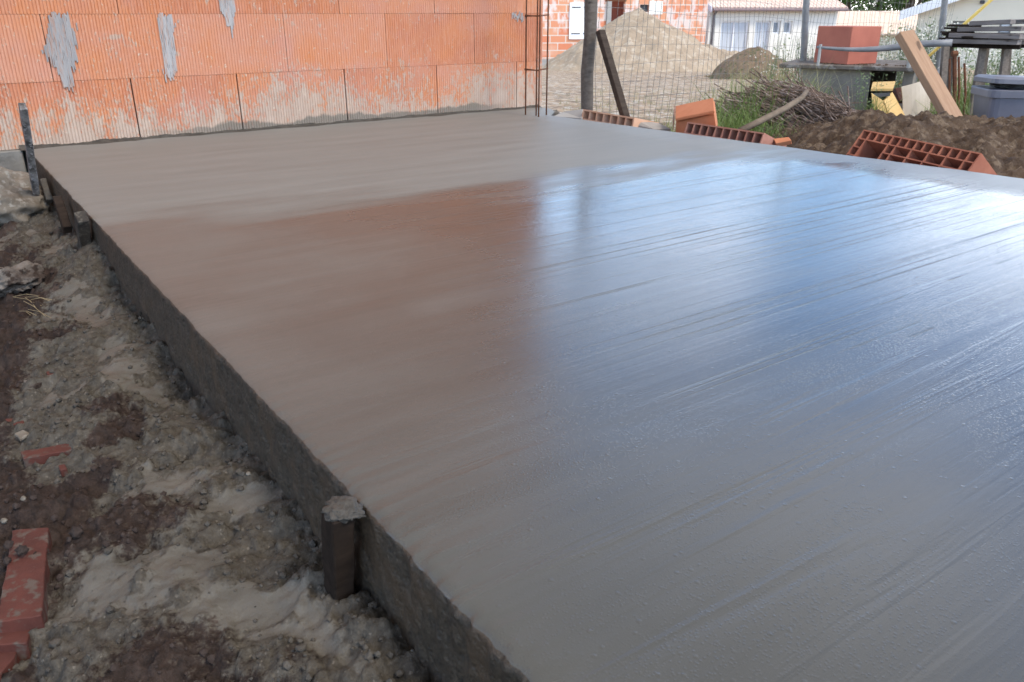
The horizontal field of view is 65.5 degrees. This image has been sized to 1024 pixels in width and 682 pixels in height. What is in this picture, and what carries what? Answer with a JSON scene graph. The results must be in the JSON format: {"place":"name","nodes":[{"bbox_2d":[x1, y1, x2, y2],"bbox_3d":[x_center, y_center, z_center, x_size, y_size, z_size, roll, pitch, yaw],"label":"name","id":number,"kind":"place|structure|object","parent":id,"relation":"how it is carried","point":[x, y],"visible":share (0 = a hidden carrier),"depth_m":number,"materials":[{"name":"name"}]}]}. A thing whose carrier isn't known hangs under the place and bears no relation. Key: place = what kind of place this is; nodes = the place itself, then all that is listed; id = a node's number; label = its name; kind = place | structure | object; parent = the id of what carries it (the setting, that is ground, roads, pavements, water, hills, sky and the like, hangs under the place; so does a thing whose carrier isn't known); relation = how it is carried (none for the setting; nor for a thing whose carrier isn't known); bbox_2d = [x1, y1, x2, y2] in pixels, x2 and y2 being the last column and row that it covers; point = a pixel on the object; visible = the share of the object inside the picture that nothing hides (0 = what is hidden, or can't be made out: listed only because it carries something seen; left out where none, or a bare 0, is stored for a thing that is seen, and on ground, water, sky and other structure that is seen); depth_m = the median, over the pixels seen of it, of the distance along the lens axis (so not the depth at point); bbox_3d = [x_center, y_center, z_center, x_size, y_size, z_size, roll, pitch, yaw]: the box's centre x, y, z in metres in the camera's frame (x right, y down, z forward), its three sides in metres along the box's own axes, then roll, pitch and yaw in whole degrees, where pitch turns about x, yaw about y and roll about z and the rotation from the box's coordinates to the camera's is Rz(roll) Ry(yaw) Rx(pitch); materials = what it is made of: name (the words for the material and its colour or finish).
{"place":"outdoors","nodes":[
{"label":"outdoors","id":0,"kind":"place"},
{"bbox_2d":[0,66,1014,681],"bbox_3d":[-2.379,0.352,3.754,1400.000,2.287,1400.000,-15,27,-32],"label":"ground","id":1,"kind":"structure","parent":0,"point":[222,612],"depth_m":1.25,"materials":[{"name":"brown soil"}]},
{"bbox_2d":[0,518,7,523],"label":"pebble","id":2,"kind":"object","parent":1,"relation":"on","point":[3,520],"visible":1,"depth_m":1.24,"materials":[{"name":"stone"}]},
{"bbox_2d":[0,651,19,680],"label":"broken brick","id":3,"kind":"object","parent":1,"relation":"on","point":[9,660],"visible":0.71,"depth_m":1.00,"materials":[{"name":"red brick"}]},
{"bbox_2d":[5,418,23,425],"bbox_3d":[-0.964,0.164,1.547,0.044,0.021,0.025,-3,23,-6],"label":"broken brick","id":4,"kind":"object","parent":1,"relation":"on","point":[14,424],"visible":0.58,"depth_m":1.54,"materials":[{"name":"red brick"}]},
{"bbox_2d":[0,630,31,660],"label":"broken brick","id":5,"kind":"object","parent":1,"relation":"on","point":[19,642],"visible":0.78,"depth_m":1.02,"materials":[{"name":"red brick"}]},
{"bbox_2d":[15,430,28,440],"bbox_3d":[-0.914,0.176,1.488,0.036,0.006,0.020,20,30,40],"label":"pebble","id":6,"kind":"object","parent":1,"relation":"on","point":[21,435],"visible":1,"depth_m":1.49,"materials":[{"name":"stone"}]},
{"bbox_2d":[0,260,46,297],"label":"stone","id":7,"kind":"object","parent":1,"relation":"on","point":[22,276],"visible":0.91,"depth_m":2.19,"materials":[{"name":"grey stone"}]},
{"bbox_2d":[0,166,50,225],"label":"boulder","id":8,"kind":"object","parent":1,"relation":"on","point":[20,201],"visible":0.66,"depth_m":2.90,"materials":[{"name":"stone"}]},
{"bbox_2d":[0,528,51,632],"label":"broken brick","id":9,"kind":"object","parent":1,"relation":"on","point":[24,602],"visible":0.94,"depth_m":1.08,"materials":[{"name":"red brick"}]},
{"bbox_2d":[3,557,11,563],"bbox_3d":[-0.709,0.308,1.119,0.010,0.010,0.011,-15,27,-32],"label":"soil clod","id":10,"kind":"object","parent":9,"relation":"on","point":[7,560],"visible":1,"depth_m":1.12,"materials":[{"name":"soil"}]},
{"bbox_2d":[3,540,13,548],"bbox_3d":[-0.721,0.290,1.139,0.011,0.013,0.013,6,23,14],"label":"soil clod","id":11,"kind":"object","parent":9,"relation":"on","point":[8,544],"visible":1,"depth_m":1.14,"materials":[{"name":"grey soil"}]},
{"bbox_2d":[14,545,28,556],"bbox_3d":[-0.696,0.296,1.129,0.016,0.016,0.016,11,25,24],"label":"soil clod","id":12,"kind":"object","parent":9,"relation":"on","point":[20,550],"visible":1,"depth_m":1.12,"materials":[{"name":"grey soil"}]},
{"bbox_2d":[18,103,39,194],"bbox_3d":[-1.690,-0.665,2.790,0.024,0.345,0.265,-15,27,-32],"label":"wooden stake","id":13,"kind":"object","parent":1,"relation":"on","point":[28,140],"visible":1,"depth_m":2.76,"materials":[{"name":"grey wood"}]},
{"bbox_2d":[13,294,51,317],"bbox_3d":[-1.246,-0.088,2.084,0.253,0.039,0.071,16,27,33],"label":"straw","id":14,"kind":"object","parent":1,"relation":"on","point":[33,304],"visible":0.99,"depth_m":2.09,"materials":[{"name":"beige plant"}]},
{"bbox_2d":[23,380,41,388],"bbox_3d":[-1.008,0.090,1.676,0.031,0.010,0.041,-15,27,-32],"label":"stone chip","id":15,"kind":"object","parent":1,"relation":"on","point":[37,385],"visible":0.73,"depth_m":1.67,"materials":[{"name":"grey stone"}]},
{"bbox_2d":[20,444,71,466],"bbox_3d":[-0.809,0.201,1.418,0.117,0.021,0.031,-9,24,-20],"label":"broken brick","id":16,"kind":"object","parent":1,"relation":"on","point":[39,456],"visible":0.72,"depth_m":1.40,"materials":[{"name":"red brick"}]},
{"bbox_2d":[40,178,52,202],"bbox_3d":[-1.734,-0.560,2.967,0.023,0.086,0.081,-15,27,-32],"label":"wooden stake","id":17,"kind":"object","parent":1,"relation":"on","point":[46,191],"visible":0.99,"depth_m":2.96,"materials":[{"name":"wood"}]},
{"bbox_2d":[52,196,71,233],"bbox_3d":[-1.481,-0.418,2.623,0.028,0.109,0.128,-15,27,-32],"label":"wooden stake","id":18,"kind":"object","parent":1,"relation":"on","point":[62,214],"visible":1,"depth_m":2.61,"materials":[{"name":"brown wood"}]},
{"bbox_2d":[59,464,67,476],"bbox_3d":[-0.769,0.222,1.365,0.011,0.016,0.020,-15,27,-32],"label":"broken brick","id":19,"kind":"object","parent":1,"relation":"on","point":[63,470],"visible":0.9,"depth_m":1.36,"materials":[{"name":"red brick"}]},
{"bbox_2d":[66,536,72,541],"bbox_3d":[-0.648,0.290,1.166,0.010,0.009,0.010,-15,27,-32],"label":"soil clod","id":20,"kind":"object","parent":1,"relation":"on","point":[69,538],"visible":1,"depth_m":1.16,"materials":[{"name":"soil"}]},
{"bbox_2d":[69,526,83,538],"bbox_3d":[-0.638,0.281,1.169,0.019,0.019,0.019,12,26,27],"label":"soil clod","id":21,"kind":"object","parent":1,"relation":"on","point":[75,532],"visible":1,"depth_m":1.16,"materials":[{"name":"grey soil"}]},
{"bbox_2d":[74,211,91,248],"bbox_3d":[-1.258,-0.324,2.336,0.034,0.121,0.099,-15,27,-32],"label":"wooden stake","id":22,"kind":"object","parent":1,"relation":"on","point":[82,225],"visible":0.89,"depth_m":2.31,"materials":[{"name":"grey wood"}]},
{"bbox_2d":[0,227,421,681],"bbox_3d":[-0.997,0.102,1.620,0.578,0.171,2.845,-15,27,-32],"label":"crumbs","id":23,"kind":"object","parent":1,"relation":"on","point":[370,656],"visible":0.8,"depth_m":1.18,"materials":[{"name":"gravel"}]},
{"bbox_2d":[0,0,542,172],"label":"block wall","id":24,"kind":"structure","parent":1,"relation":"on","point":[75,71],"depth_m":3.88,"materials":[{"name":"brick"}]},
{"bbox_2d":[321,495,365,600],"bbox_3d":[-0.209,0.262,0.993,0.050,0.153,0.067,-15,27,-32],"label":"wooden stake","id":25,"kind":"object","parent":1,"relation":"on","point":[340,514],"visible":0.99,"depth_m":0.97,"materials":[{"name":"brown wood"}]},
{"bbox_2d":[19,104,1023,681],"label":"concrete slab","id":26,"kind":"structure","parent":1,"relation":"on","point":[545,394],"depth_m":1.33,"materials":[{"name":"grey concrete"}]},
{"bbox_2d":[524,0,548,116],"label":"rebar cage","id":27,"kind":"object","parent":26,"relation":"on","point":[539,69],"visible":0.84,"depth_m":4.42,"materials":[{"name":"metal"}]},
{"bbox_2d":[555,109,582,119],"bbox_3d":[0.370,-1.389,4.948,0.161,0.110,0.298,-15,27,-32],"label":"concrete chunk","id":28,"kind":"object","parent":1,"relation":"on","point":[575,114],"visible":0.38,"depth_m":4.91,"materials":[{"name":"grey concrete"}]},
{"bbox_2d":[582,109,658,126],"bbox_3d":[0.635,-1.305,4.723,0.208,0.108,0.448,-15,27,-32],"label":"hollow brick","id":29,"kind":"object","parent":1,"relation":"on","point":[595,116],"visible":0.66,"depth_m":4.65,"materials":[{"name":"brick"}]},
{"bbox_2d":[542,0,708,65],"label":"unfinished house","id":30,"kind":"structure","parent":1,"relation":"on","point":[566,24],"depth_m":28.25,"materials":[{"name":"brick"}]},
{"bbox_2d":[640,5,647,11],"bbox_3d":[4.672,-11.828,28.303,0.307,0.236,0.020,-2,23,-6],"label":"window","id":31,"kind":"structure","parent":30,"relation":"in","point":[645,8],"depth_m":28.29,"materials":[{"name":"grey glass"}]},
{"bbox_2d":[638,122,670,130],"bbox_3d":[0.794,-1.228,4.530,0.140,0.057,0.175,-15,27,-32],"label":"tile slab","id":32,"kind":"object","parent":1,"relation":"on","point":[652,125],"depth_m":4.51,"materials":[{"name":"white tile"}]},
{"bbox_2d":[542,8,796,72],"bbox_3d":[4.150,-8.390,22.503,9.500,1.917,6.800,0,23,0],"label":"sand pile","id":33,"kind":"object","parent":1,"relation":"on","point":[570,59],"visible":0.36,"depth_m":21.18,"materials":[{"name":"beige sand"}]},
{"bbox_2d":[673,98,717,132],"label":"brick","id":34,"kind":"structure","parent":1,"relation":"on","point":[702,112],"depth_m":4.29,"materials":[{"name":"orange brick"}]},
{"bbox_2d":[684,122,786,146],"bbox_3d":[1.121,-1.021,4.028,0.209,0.134,0.488,-15,27,-32],"label":"hollow brick","id":35,"kind":"object","parent":1,"relation":"on","point":[692,128],"visible":0.55,"depth_m":3.96,"materials":[{"name":"brick"}]},
{"bbox_2d":[704,46,793,79],"bbox_3d":[4.900,-5.540,16.107,1.900,0.800,2.800,0,23,0],"label":"earth mound","id":36,"kind":"object","parent":1,"relation":"on","point":[741,58],"visible":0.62,"depth_m":15.49,"materials":[{"name":"soil"}]},
{"bbox_2d":[581,0,955,128],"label":"wire fence","id":37,"kind":"object","parent":1,"relation":"on","point":[591,33],"visible":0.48,"depth_m":5.33,"materials":[{"name":"grey metal"}]},
{"bbox_2d":[705,0,848,60],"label":"white bungalow","id":38,"kind":"object","parent":1,"relation":"on","point":[740,28],"visible":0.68,"depth_m":34.34,"materials":[{"name":"paint"}]},
{"bbox_2d":[719,21,747,51],"bbox_3d":[9.464,-13.027,34.159,1.375,1.315,0.065,-8,24,-17],"label":"window","id":39,"kind":"structure","parent":38,"relation":"in","point":[738,29],"depth_m":34.16,"materials":[{"name":"white glass"}]},
{"bbox_2d":[753,21,769,49],"bbox_3d":[10.780,-13.190,34.582,0.765,1.325,0.065,-8,24,-17],"label":"door","id":40,"kind":"structure","parent":38,"relation":"in","point":[758,38],"depth_m":34.56,"materials":[{"name":"white paint"}]},
{"bbox_2d":[773,21,779,33],"bbox_3d":[11.452,-13.645,34.643,0.369,0.526,0.065,-8,24,-17],"label":"window","id":41,"kind":"structure","parent":38,"relation":"in","point":[775,26],"depth_m":34.66,"materials":[{"name":"grey glass"}]},
{"bbox_2d":[783,21,790,33],"bbox_3d":[11.991,-13.714,34.817,0.419,0.528,0.065,-8,24,-17],"label":"window","id":42,"kind":"structure","parent":38,"relation":"in","point":[786,23],"depth_m":34.83,"materials":[{"name":"white glass"}]},
{"bbox_2d":[774,137,791,145],"bbox_3d":[1.296,-0.953,3.816,0.086,0.046,0.042,7,24,17],"label":"clay shard","id":43,"kind":"object","parent":1,"relation":"on","point":[782,141],"visible":0.9,"depth_m":3.81,"materials":[{"name":"orange brick"}]},
{"bbox_2d":[705,67,865,131],"bbox_3d":[1.968,-1.661,5.523,1.338,0.469,0.711,2,23,4],"label":"brushwood pile","id":44,"kind":"object","parent":1,"relation":"on","point":[816,105],"visible":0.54,"depth_m":5.41,"materials":[{"name":"brown wood"}]},
{"bbox_2d":[754,35,816,84],"bbox_3d":[2.728,-2.609,7.729,0.744,0.753,0.754,-15,27,-32],"label":"flowering weed","id":45,"kind":"object","parent":1,"relation":"on","point":[782,69],"visible":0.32,"depth_m":7.73,"materials":[{"name":"white plant"}]},
{"bbox_2d":[783,36,815,83],"bbox_3d":[2.928,-2.529,7.516,0.634,0.742,0.702,-15,27,-32],"label":"flowering weed","id":46,"kind":"object","parent":1,"relation":"on","point":[810,53],"visible":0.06,"depth_m":7.49,"materials":[{"name":"white plant"}]},
{"bbox_2d":[667,68,1021,138],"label":"grass","id":47,"kind":"structure","parent":1,"relation":"on","point":[740,122],"depth_m":5.31,"materials":[{"name":"green plant"}]},
{"bbox_2d":[738,89,808,129],"bbox_3d":[1.635,-1.409,4.885,0.704,0.219,0.091,-18,28,-36],"label":"branch","id":48,"kind":"object","parent":47,"relation":"on","point":[772,114],"visible":0.92,"depth_m":4.82,"materials":[{"name":"brown plant"}]},
{"bbox_2d":[892,87,901,102],"bbox_3d":[3.062,-1.943,6.288,0.093,0.128,0.101,0,23,0],"label":"brick piece","id":49,"kind":"object","parent":47,"relation":"on","point":[898,95],"visible":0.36,"depth_m":6.26,"materials":[{"name":"brown brick"}]},
{"bbox_2d":[779,58,917,111],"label":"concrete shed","id":50,"kind":"structure","parent":1,"relation":"on","point":[842,72],"depth_m":6.70,"materials":[{"name":"grey concrete"}]},
{"bbox_2d":[814,26,881,64],"bbox_3d":[2.858,-2.528,6.792,0.355,0.295,0.360,-12,25,-26],"label":"clay block","id":51,"kind":"object","parent":50,"relation":"on","point":[848,36],"depth_m":6.66,"materials":[{"name":"red brick"}]},
{"bbox_2d":[823,63,905,66],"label":"litter","id":52,"kind":"object","parent":50,"relation":"on","point":[864,64],"visible":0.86,"depth_m":6.58,"materials":[{"name":"soil"}]},
{"bbox_2d":[816,39,952,67],"bbox_3d":[2.923,-2.282,6.307,0.977,0.213,0.052,10,24,22],"label":"metal pipe","id":53,"kind":"object","parent":50,"relation":"on","point":[925,43],"visible":0.8,"depth_m":6.28,"materials":[{"name":"metal"}]},
{"bbox_2d":[838,0,875,10],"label":"tree","id":54,"kind":"object","parent":1,"relation":"on","point":[849,2],"visible":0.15,"depth_m":52.48,"materials":[{"name":"green plant"}]},
{"bbox_2d":[846,70,893,109],"bbox_3d":[2.587,-1.767,5.835,0.548,0.460,0.224,-15,27,-32],"label":"feathery weed","id":55,"kind":"object","parent":1,"relation":"on","point":[861,92],"visible":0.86,"depth_m":5.77,"materials":[{"name":"green plant"}]},
{"bbox_2d":[842,0,907,10],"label":"tree","id":56,"kind":"object","parent":1,"relation":"on","point":[876,6],"visible":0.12,"depth_m":54.90,"materials":[{"name":"green plant"}]},
{"bbox_2d":[836,11,917,59],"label":"tiled outbuilding","id":57,"kind":"structure","parent":1,"relation":"on","point":[872,15],"depth_m":40.86,"materials":[{"name":"white tile"}]},
{"bbox_2d":[871,81,904,115],"bbox_3d":[2.782,-1.782,5.989,0.276,0.302,0.491,20,30,39],"label":"wooden crate","id":58,"kind":"object","parent":1,"relation":"on","point":[896,110],"visible":0.69,"depth_m":5.91,"materials":[{"name":"yellow wood"}]},
{"bbox_2d":[763,108,1023,178],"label":"soil heap","id":59,"kind":"object","parent":1,"relation":"on","point":[998,143],"visible":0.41,"depth_m":4.11,"materials":[{"name":"brown soil"}]},
{"bbox_2d":[895,30,962,116],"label":"timber beam","id":60,"kind":"structure","parent":59,"relation":"on","point":[926,72],"depth_m":5.26,"materials":[{"name":"brown wood"}]},
{"bbox_2d":[875,0,930,10],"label":"tree","id":61,"kind":"object","parent":1,"relation":"on","point":[910,4],"visible":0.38,"depth_m":51.51,"materials":[{"name":"green plant"}]},
{"bbox_2d":[901,82,929,115],"bbox_3d":[3.126,-1.853,6.119,0.374,0.342,0.078,-11,25,-25],"label":"bent sheet","id":62,"kind":"object","parent":1,"relation":"on","point":[910,105],"visible":0.53,"depth_m":6.07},
{"bbox_2d":[877,20,955,88],"bbox_3d":[4.440,-3.166,9.042,1.090,0.884,1.027,15,27,32],"label":"flowering weed","id":63,"kind":"object","parent":1,"relation":"on","point":[898,56],"visible":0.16,"depth_m":8.89,"materials":[{"name":"white plant"}]},
{"bbox_2d":[846,130,996,174],"bbox_3d":[1.766,-0.720,3.457,0.311,0.316,0.605,-9,24,-21],"label":"hollow block","id":64,"kind":"object","parent":1,"relation":"on","point":[874,145],"depth_m":3.39,"materials":[{"name":"brick"}]},
{"bbox_2d":[895,0,992,84],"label":"yellow pole","id":65,"kind":"object","parent":1,"relation":"on","point":[979,10],"depth_m":8.14,"materials":[{"name":"metal"}]},
{"bbox_2d":[896,17,996,90],"bbox_3d":[4.986,-3.259,9.235,1.115,0.933,0.765,-6,23,-15],"label":"flowering weed","id":66,"kind":"object","parent":1,"relation":"on","point":[947,23],"visible":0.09,"depth_m":9.17,"materials":[{"name":"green plant"}]},
{"bbox_2d":[948,58,950,91],"bbox_3d":[3.472,-1.963,6.331,0.113,0.538,0.018,0,23,0],"label":"iron bar","id":67,"kind":"object","parent":1,"relation":"on","point":[949,73],"visible":0.51,"depth_m":6.27,"materials":[{"name":"metal"}]},
{"bbox_2d":[951,50,958,102],"bbox_3d":[3.503,-1.990,6.320,0.141,0.598,0.044,0,23,0],"label":"iron bar","id":68,"kind":"object","parent":1,"relation":"on","point":[954,54],"visible":0.73,"depth_m":6.26,"materials":[{"name":"metal"}]},
{"bbox_2d":[957,57,960,103],"bbox_3d":[3.542,-1.969,6.329,0.117,0.550,0.018,0,23,0],"label":"iron bar","id":69,"kind":"object","parent":1,"relation":"on","point":[959,86],"visible":0.59,"depth_m":6.28,"materials":[{"name":"metal"}]},
{"bbox_2d":[899,0,1023,68],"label":"cream house","id":70,"kind":"structure","parent":1,"relation":"on","point":[994,10],"depth_m":24.33,"materials":[{"name":"grey paint"}]},
{"bbox_2d":[953,21,967,23],"bbox_3d":[13.866,-9.728,24.662,0.421,0.344,0.070,12,25,27],"label":"window","id":71,"kind":"structure","parent":70,"relation":"in","point":[959,22],"depth_m":24.62,"materials":[{"name":"white glass"}]},
{"bbox_2d":[998,24,1011,32],"bbox_3d":[14.938,-9.499,24.114,0.328,0.360,0.070,12,25,27],"label":"window","id":72,"kind":"structure","parent":70,"relation":"in","point":[1005,24],"depth_m":24.13,"materials":[{"name":"white glass"}]},
{"bbox_2d":[962,63,966,114],"bbox_3d":[3.592,-1.947,6.338,0.108,0.502,0.018,0,23,0],"label":"iron bar","id":73,"kind":"object","parent":1,"relation":"on","point":[965,85],"visible":0.78,"depth_m":6.30,"materials":[{"name":"metal"}]},
{"bbox_2d":[939,43,1023,114],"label":"plank rack","id":74,"kind":"object","parent":1,"relation":"on","point":[983,56],"visible":0.43,"depth_m":6.73,"materials":[{"name":"grey wood"}]},
{"bbox_2d":[945,39,1021,44],"bbox_3d":[3.934,-2.503,6.656,0.115,0.036,0.555,-20,30,-40],"label":"plank","id":75,"kind":"object","parent":74,"relation":"on","point":[989,41],"visible":0.76,"depth_m":6.60,"materials":[{"name":"grey wood"}]},
{"bbox_2d":[948,33,1023,38],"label":"plank","id":76,"kind":"object","parent":75,"relation":"on","point":[991,35],"visible":1,"depth_m":6.55,"materials":[{"name":"grey wood"}]},
{"bbox_2d":[939,24,987,39],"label":"splintered offcuts","id":77,"kind":"object","parent":76,"relation":"on","point":[953,27],"visible":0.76,"depth_m":6.80,"materials":[{"name":"grey wood"}]},
{"bbox_2d":[957,26,1023,31],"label":"plank","id":78,"kind":"object","parent":76,"relation":"on","point":[998,28],"visible":1,"depth_m":6.58,"materials":[{"name":"grey wood"}]},
{"bbox_2d":[969,19,1015,25],"bbox_3d":[3.996,-2.650,6.626,0.115,0.036,0.316,-18,25,-37],"label":"plank","id":79,"kind":"object","parent":78,"relation":"on","point":[992,22],"visible":1,"depth_m":6.58,"materials":[{"name":"grey wood"}]},
{"bbox_2d":[1002,39,1023,44],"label":"plank","id":80,"kind":"object","parent":74,"relation":"on","point":[1022,43],"visible":0.15,"depth_m":6.60,"materials":[{"name":"grey wood"}]},
{"bbox_2d":[957,48,1023,94],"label":"flowering weed","id":81,"kind":"object","parent":1,"relation":"on","point":[995,63],"visible":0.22,"depth_m":9.88,"materials":[{"name":"white plant"}]},
{"bbox_2d":[971,74,1023,118],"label":"plastic bin","id":82,"kind":"object","parent":1,"relation":"on","point":[991,102],"visible":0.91,"depth_m":5.55,"materials":[{"name":"grey plastic"}]},
{"bbox_2d":[989,83,1023,89],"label":"rubbish bag","id":83,"kind":"object","parent":82,"relation":"in","point":[1011,86],"visible":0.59,"depth_m":5.54,"materials":[{"name":"black plastic"}]},
{"bbox_2d":[975,48,1023,84],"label":"flowering weed","id":84,"kind":"object","parent":1,"relation":"on","point":[1013,64],"visible":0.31,"depth_m":9.55,"materials":[{"name":"white plant"}]},
{"bbox_2d":[558,55,868,131],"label":"dry grass","id":85,"kind":"structure","parent":0,"point":[793,80],"depth_m":6.14,"materials":[{"name":"green plant"}]},
{"bbox_3d":[4.131,-2.582,6.845,0.115,0.036,0.555,-21,30,-41],"label":"plank","id":86,"kind":"object","parent":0,"visible":0},
{"bbox_2d":[975,32,1023,33],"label":"plank","id":87,"kind":"object","parent":86,"relation":"on","point":[1002,33],"visible":0.07,"depth_m":6.69,"materials":[{"name":"grey wood"}]},
{"bbox_3d":[4.072,-2.638,6.727,0.115,0.036,0.485,-18,27,-36],"label":"plank","id":88,"kind":"object","parent":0,"visible":0},
{"bbox_2d":[1002,19,1023,24],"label":"plank","id":89,"kind":"object","parent":88,"relation":"on","point":[1019,21],"visible":0.03,"depth_m":6.59,"materials":[{"name":"grey wood"}]}
]}

